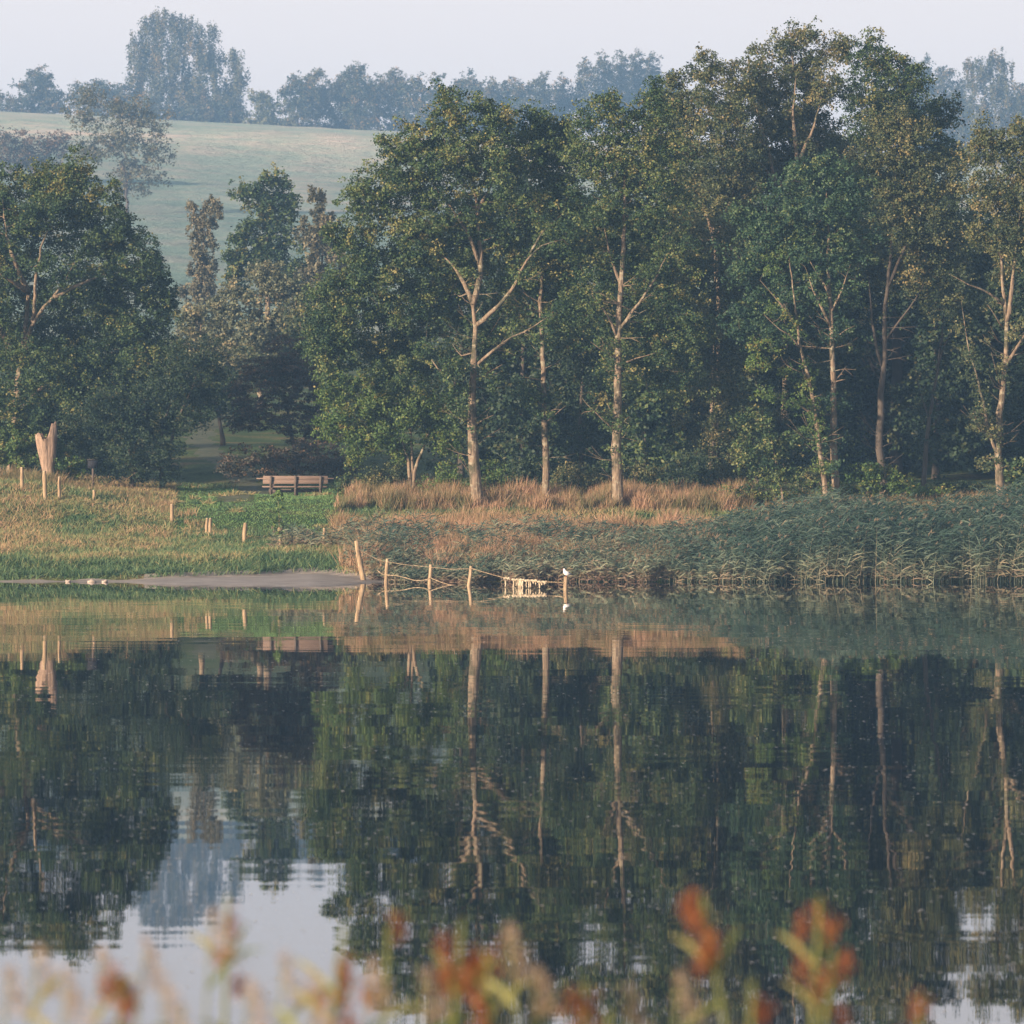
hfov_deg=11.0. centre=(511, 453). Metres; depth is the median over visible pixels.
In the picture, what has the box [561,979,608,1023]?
dock plant
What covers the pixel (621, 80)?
poplar tree
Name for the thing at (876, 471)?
bramble bush
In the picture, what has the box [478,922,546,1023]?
reed plant
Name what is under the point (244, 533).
fence post
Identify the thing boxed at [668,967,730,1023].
reed plant
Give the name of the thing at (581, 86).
poplar tree
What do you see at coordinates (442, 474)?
undergrowth bush
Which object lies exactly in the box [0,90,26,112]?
hill bush
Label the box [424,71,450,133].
hill tree
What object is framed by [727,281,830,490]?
beech tree
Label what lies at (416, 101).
hill tree
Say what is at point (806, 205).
alder tree
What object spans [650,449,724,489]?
undergrowth bush
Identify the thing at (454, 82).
hill tree
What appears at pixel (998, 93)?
birch tree
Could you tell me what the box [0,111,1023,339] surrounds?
field
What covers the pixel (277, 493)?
sapling
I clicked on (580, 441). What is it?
beech tree
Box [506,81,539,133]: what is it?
hill tree
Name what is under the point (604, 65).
poplar tree
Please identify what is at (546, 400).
slim tree
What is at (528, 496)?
tall dry grass
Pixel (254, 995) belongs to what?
reed plant
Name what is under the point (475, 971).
dock plant
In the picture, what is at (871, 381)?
woodland tree
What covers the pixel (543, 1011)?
reed plant
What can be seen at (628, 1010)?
reed plant
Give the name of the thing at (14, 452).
bramble bush
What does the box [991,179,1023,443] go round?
woodland tree
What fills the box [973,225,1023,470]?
woodland tree
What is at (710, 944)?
dock plant
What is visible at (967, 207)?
woodland tree
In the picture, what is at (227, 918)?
dock plant
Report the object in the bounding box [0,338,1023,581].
ground
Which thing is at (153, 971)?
reed plant
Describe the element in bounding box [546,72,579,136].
hill tree
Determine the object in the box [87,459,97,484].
board sign
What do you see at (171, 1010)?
reed plant
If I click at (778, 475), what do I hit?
hazel bush
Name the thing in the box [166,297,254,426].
willow tree
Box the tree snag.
[35,421,56,475]
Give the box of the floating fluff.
[0,586,1020,1023]
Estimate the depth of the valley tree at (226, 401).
204.83 m
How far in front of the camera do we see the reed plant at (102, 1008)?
12.40 m
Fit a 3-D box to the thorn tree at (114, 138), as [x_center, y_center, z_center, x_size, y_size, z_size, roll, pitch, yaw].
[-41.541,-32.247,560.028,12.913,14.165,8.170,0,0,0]
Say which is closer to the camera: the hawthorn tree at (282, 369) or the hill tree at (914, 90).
the hawthorn tree at (282, 369)
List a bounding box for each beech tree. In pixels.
[537,271,615,472]
[647,213,783,474]
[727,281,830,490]
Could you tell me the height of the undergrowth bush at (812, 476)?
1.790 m
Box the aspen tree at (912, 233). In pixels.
[829,99,985,490]
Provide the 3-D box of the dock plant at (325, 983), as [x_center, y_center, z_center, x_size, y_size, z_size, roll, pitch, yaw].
[-0.422,1.729,12.211,0.152,1.290,0.108,0,0,34]
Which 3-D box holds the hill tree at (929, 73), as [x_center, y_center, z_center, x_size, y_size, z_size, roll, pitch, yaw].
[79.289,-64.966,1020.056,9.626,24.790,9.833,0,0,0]
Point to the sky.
(82, 41)
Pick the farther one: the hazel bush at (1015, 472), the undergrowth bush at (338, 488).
the undergrowth bush at (338, 488)
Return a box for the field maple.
[293,78,594,507]
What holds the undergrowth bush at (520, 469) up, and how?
on the ground at (198, 470)
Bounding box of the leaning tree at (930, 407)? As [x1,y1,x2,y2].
[907,251,992,488]
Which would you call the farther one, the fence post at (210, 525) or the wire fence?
the fence post at (210, 525)
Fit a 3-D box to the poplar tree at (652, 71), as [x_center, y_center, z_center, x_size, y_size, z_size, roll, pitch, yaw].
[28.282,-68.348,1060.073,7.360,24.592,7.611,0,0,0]
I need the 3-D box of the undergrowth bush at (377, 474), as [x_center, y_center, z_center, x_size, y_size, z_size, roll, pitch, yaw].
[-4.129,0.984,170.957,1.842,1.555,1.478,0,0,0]
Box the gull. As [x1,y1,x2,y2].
[562,568,570,576]
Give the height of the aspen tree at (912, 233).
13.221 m
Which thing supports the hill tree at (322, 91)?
on the field
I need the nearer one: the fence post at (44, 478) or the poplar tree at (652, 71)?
the fence post at (44, 478)
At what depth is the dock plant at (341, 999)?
11.71 m
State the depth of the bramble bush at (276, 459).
185.76 m
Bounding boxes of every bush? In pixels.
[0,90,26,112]
[0,126,43,174]
[0,389,112,475]
[0,422,46,471]
[23,129,78,174]
[52,387,188,487]
[53,436,88,481]
[108,90,252,122]
[213,437,366,482]
[241,87,297,126]
[333,462,374,495]
[355,461,407,491]
[415,456,469,490]
[479,452,536,491]
[504,452,552,486]
[549,461,609,494]
[581,460,627,487]
[622,449,669,488]
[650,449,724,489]
[700,449,757,485]
[715,482,775,506]
[727,398,815,504]
[772,487,808,507]
[794,453,831,492]
[828,459,955,500]
[932,478,987,494]
[1003,456,1023,495]
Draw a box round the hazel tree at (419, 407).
[309,359,467,487]
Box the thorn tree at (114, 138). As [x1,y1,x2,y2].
[59,81,179,212]
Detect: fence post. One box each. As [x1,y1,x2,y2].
[20,467,23,489]
[42,471,46,500]
[58,477,60,499]
[170,504,173,521]
[205,518,208,531]
[208,518,211,533]
[242,523,246,541]
[322,528,325,545]
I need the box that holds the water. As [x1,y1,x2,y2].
[0,581,1023,1023]
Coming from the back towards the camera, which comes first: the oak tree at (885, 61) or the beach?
the oak tree at (885, 61)
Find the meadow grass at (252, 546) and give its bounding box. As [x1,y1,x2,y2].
[0,472,1015,579]
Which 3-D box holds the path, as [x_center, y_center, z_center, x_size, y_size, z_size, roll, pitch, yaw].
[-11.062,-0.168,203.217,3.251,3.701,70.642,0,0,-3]
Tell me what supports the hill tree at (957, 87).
on the field
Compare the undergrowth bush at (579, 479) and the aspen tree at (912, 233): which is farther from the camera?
the aspen tree at (912, 233)
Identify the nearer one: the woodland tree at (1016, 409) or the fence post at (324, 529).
the fence post at (324, 529)
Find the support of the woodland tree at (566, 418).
on the ground at (198, 470)
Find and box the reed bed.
[266,475,1023,582]
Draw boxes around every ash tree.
[632,42,779,471]
[702,15,876,486]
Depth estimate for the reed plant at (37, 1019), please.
11.50 m
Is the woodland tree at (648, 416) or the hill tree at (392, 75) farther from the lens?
the hill tree at (392, 75)
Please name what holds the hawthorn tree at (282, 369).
on the ground at (198, 470)
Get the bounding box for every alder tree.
[709,147,892,498]
[742,227,843,498]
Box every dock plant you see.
[93,961,145,1023]
[186,896,249,1023]
[286,954,361,1023]
[292,925,359,1018]
[356,911,410,1023]
[429,919,502,1023]
[468,934,529,1023]
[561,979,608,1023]
[607,1009,611,1023]
[671,880,740,1023]
[748,980,775,1023]
[774,896,845,1023]
[781,946,858,1023]
[901,988,935,1023]
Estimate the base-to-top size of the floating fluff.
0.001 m
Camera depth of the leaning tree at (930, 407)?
175.96 m
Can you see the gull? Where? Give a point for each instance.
(566, 573)
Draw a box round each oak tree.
[0,144,188,471]
[218,161,308,380]
[833,25,978,474]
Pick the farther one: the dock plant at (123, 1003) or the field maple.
the field maple
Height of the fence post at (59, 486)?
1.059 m
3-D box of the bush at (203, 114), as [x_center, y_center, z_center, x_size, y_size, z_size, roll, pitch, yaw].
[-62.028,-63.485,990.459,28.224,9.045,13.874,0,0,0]
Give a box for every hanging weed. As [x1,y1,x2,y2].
[512,578,524,587]
[525,579,537,587]
[537,581,546,587]
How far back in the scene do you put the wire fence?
148.87 m
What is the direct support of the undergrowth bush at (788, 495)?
on the ground at (198, 470)
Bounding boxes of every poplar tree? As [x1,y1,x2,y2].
[549,75,725,505]
[568,56,604,135]
[586,48,620,133]
[608,49,636,122]
[622,47,649,142]
[641,51,666,125]
[663,68,679,131]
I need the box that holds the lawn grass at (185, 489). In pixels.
[175,485,342,531]
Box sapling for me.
[270,490,286,544]
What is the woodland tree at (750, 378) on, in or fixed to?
on the ground at (198, 470)
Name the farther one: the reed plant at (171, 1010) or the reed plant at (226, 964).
the reed plant at (226, 964)
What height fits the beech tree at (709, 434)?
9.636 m
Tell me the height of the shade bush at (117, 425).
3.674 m
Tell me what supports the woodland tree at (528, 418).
on the ground at (198, 470)
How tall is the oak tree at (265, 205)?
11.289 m
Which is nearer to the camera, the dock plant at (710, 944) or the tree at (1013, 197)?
the dock plant at (710, 944)
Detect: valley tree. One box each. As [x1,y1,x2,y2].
[158,352,252,445]
[223,280,352,418]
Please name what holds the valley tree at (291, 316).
on the ground at (198, 470)
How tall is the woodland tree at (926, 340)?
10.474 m
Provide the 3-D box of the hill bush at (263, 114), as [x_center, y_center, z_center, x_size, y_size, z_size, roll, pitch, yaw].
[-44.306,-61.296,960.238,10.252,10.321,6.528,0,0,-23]
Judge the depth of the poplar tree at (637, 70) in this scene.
1054.19 m
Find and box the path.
[183,412,269,506]
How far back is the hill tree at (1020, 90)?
1018.93 m
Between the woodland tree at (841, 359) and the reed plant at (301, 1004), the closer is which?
the reed plant at (301, 1004)
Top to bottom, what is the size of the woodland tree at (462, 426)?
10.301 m
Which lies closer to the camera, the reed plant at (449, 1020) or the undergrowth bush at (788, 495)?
the reed plant at (449, 1020)
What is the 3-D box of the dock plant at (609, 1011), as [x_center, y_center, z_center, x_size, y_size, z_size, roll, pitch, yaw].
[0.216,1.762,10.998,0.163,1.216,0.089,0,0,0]
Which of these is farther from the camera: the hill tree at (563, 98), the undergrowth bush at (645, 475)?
the hill tree at (563, 98)
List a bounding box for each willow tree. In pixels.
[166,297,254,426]
[194,256,315,407]
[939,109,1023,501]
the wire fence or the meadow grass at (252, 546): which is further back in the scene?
the meadow grass at (252, 546)
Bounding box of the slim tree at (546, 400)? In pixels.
[511,103,596,494]
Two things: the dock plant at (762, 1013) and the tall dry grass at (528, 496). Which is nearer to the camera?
the dock plant at (762, 1013)
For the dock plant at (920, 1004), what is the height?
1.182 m
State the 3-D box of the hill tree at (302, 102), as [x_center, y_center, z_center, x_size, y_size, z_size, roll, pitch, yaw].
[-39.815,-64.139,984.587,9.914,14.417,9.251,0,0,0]
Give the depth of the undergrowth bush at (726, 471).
171.29 m
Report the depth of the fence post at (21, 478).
169.46 m
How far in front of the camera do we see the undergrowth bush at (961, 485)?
171.15 m
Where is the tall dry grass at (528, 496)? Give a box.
[0,464,1019,575]
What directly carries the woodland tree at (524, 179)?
on the ground at (198, 470)
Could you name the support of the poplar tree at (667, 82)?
on the field
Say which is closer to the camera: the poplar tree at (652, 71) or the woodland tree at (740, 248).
the woodland tree at (740, 248)
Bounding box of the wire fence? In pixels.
[354,540,567,589]
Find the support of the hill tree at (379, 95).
on the field
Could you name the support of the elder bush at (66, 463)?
on the ground at (198, 470)
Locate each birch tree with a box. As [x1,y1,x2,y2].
[122,6,250,122]
[175,194,226,353]
[290,185,355,330]
[957,45,1023,162]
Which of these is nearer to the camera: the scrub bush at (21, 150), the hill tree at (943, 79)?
the scrub bush at (21, 150)
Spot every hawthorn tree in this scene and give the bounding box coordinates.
[85,332,232,488]
[209,334,353,466]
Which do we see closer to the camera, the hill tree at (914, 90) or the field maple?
the field maple
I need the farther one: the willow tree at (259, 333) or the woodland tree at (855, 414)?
the willow tree at (259, 333)
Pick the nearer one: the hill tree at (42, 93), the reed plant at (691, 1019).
the reed plant at (691, 1019)
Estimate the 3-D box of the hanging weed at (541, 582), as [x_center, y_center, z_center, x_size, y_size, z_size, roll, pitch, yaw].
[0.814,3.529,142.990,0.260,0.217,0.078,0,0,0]
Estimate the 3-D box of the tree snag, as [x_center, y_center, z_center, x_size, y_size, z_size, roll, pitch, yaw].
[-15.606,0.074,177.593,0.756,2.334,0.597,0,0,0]
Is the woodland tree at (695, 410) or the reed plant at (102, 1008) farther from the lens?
the woodland tree at (695, 410)
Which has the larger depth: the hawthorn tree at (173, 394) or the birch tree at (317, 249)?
the birch tree at (317, 249)
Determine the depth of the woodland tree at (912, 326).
196.59 m
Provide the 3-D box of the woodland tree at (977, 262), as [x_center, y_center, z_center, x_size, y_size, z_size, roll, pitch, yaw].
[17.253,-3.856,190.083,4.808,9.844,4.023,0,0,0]
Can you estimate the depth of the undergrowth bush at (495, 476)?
171.25 m
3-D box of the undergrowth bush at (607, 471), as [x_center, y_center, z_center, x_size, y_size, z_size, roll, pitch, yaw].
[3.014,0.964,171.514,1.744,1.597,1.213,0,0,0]
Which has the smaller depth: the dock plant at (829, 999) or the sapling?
the dock plant at (829, 999)
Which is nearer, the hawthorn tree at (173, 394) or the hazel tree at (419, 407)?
the hazel tree at (419, 407)
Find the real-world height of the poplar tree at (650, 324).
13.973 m
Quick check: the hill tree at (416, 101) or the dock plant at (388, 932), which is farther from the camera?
the hill tree at (416, 101)
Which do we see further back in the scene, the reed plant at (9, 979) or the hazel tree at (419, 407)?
the hazel tree at (419, 407)
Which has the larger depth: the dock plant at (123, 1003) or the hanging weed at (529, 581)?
the hanging weed at (529, 581)
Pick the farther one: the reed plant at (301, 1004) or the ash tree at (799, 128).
the ash tree at (799, 128)
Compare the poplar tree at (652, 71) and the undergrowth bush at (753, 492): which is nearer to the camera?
the undergrowth bush at (753, 492)
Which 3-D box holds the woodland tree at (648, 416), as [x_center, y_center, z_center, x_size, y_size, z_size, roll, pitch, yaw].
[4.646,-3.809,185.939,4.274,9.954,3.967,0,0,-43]
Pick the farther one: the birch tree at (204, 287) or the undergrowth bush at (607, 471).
the birch tree at (204, 287)
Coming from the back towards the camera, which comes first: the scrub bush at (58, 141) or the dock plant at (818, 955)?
the scrub bush at (58, 141)
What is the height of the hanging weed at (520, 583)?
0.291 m
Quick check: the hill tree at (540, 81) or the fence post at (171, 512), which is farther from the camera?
the hill tree at (540, 81)
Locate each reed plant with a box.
[0,962,44,1023]
[22,966,96,1023]
[28,940,74,1023]
[93,945,145,1023]
[104,933,179,1023]
[116,980,194,1023]
[192,976,279,1023]
[199,906,263,1021]
[267,970,353,1023]
[275,949,350,1023]
[360,957,428,1023]
[414,966,487,1023]
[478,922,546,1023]
[527,962,563,1023]
[616,984,663,1023]
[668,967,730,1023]
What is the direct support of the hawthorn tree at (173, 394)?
on the ground at (198, 470)
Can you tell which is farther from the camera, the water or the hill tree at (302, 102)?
the hill tree at (302, 102)
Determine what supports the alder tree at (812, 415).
on the ground at (198, 470)
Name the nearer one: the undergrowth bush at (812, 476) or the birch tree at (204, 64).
the undergrowth bush at (812, 476)
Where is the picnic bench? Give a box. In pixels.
[256,476,333,495]
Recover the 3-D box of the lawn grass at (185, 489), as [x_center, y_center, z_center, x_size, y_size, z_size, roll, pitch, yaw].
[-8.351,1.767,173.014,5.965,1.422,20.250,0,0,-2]
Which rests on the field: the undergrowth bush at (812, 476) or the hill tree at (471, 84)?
the hill tree at (471, 84)
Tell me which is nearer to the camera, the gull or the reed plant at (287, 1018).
the reed plant at (287, 1018)
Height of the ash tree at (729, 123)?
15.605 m
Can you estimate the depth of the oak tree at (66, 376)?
182.32 m
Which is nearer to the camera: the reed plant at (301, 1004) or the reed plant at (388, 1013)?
the reed plant at (301, 1004)
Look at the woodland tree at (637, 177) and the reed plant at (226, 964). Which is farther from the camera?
the woodland tree at (637, 177)
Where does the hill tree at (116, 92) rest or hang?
on the field
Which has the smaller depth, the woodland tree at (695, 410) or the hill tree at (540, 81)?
the woodland tree at (695, 410)
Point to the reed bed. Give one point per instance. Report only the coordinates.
(816, 535)
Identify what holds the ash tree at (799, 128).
on the ground at (198, 470)
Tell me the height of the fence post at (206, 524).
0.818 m
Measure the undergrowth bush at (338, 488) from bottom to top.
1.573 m
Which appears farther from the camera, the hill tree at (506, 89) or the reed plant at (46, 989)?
the hill tree at (506, 89)
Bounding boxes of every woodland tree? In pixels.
[400,199,531,477]
[455,183,596,477]
[479,136,591,456]
[528,201,639,473]
[580,145,676,442]
[585,206,702,473]
[641,190,751,472]
[693,200,825,483]
[708,159,820,440]
[772,155,883,444]
[775,217,890,479]
[817,194,945,470]
[855,179,967,458]
[870,194,1001,479]
[907,181,1022,455]
[934,209,1023,474]
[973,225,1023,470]
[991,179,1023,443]
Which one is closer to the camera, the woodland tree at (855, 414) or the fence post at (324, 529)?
the fence post at (324, 529)
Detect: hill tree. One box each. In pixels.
[7,63,70,113]
[63,78,141,116]
[273,70,323,126]
[298,67,340,128]
[325,71,361,128]
[337,60,379,130]
[359,71,399,130]
[382,66,409,131]
[389,71,436,132]
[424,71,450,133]
[446,78,464,132]
[454,67,487,134]
[476,76,508,136]
[493,76,520,134]
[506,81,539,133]
[525,71,561,134]
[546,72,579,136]
[894,57,929,155]
[914,52,948,152]
[928,65,974,154]
[939,76,981,161]
[1002,82,1023,161]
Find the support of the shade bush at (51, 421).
on the ground at (198, 470)
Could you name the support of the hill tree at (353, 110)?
on the field
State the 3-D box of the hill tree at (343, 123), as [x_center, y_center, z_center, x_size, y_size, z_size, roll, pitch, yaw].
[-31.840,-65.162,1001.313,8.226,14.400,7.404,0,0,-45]
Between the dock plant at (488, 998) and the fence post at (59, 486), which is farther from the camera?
the fence post at (59, 486)
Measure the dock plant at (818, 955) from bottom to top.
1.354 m
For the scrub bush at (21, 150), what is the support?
on the field
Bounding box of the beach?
[0,567,388,585]
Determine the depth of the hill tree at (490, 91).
1032.41 m
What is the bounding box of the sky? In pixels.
[0,0,1023,161]
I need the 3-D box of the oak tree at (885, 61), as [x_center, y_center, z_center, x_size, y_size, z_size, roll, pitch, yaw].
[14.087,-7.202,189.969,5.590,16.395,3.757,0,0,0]
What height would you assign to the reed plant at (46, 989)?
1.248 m

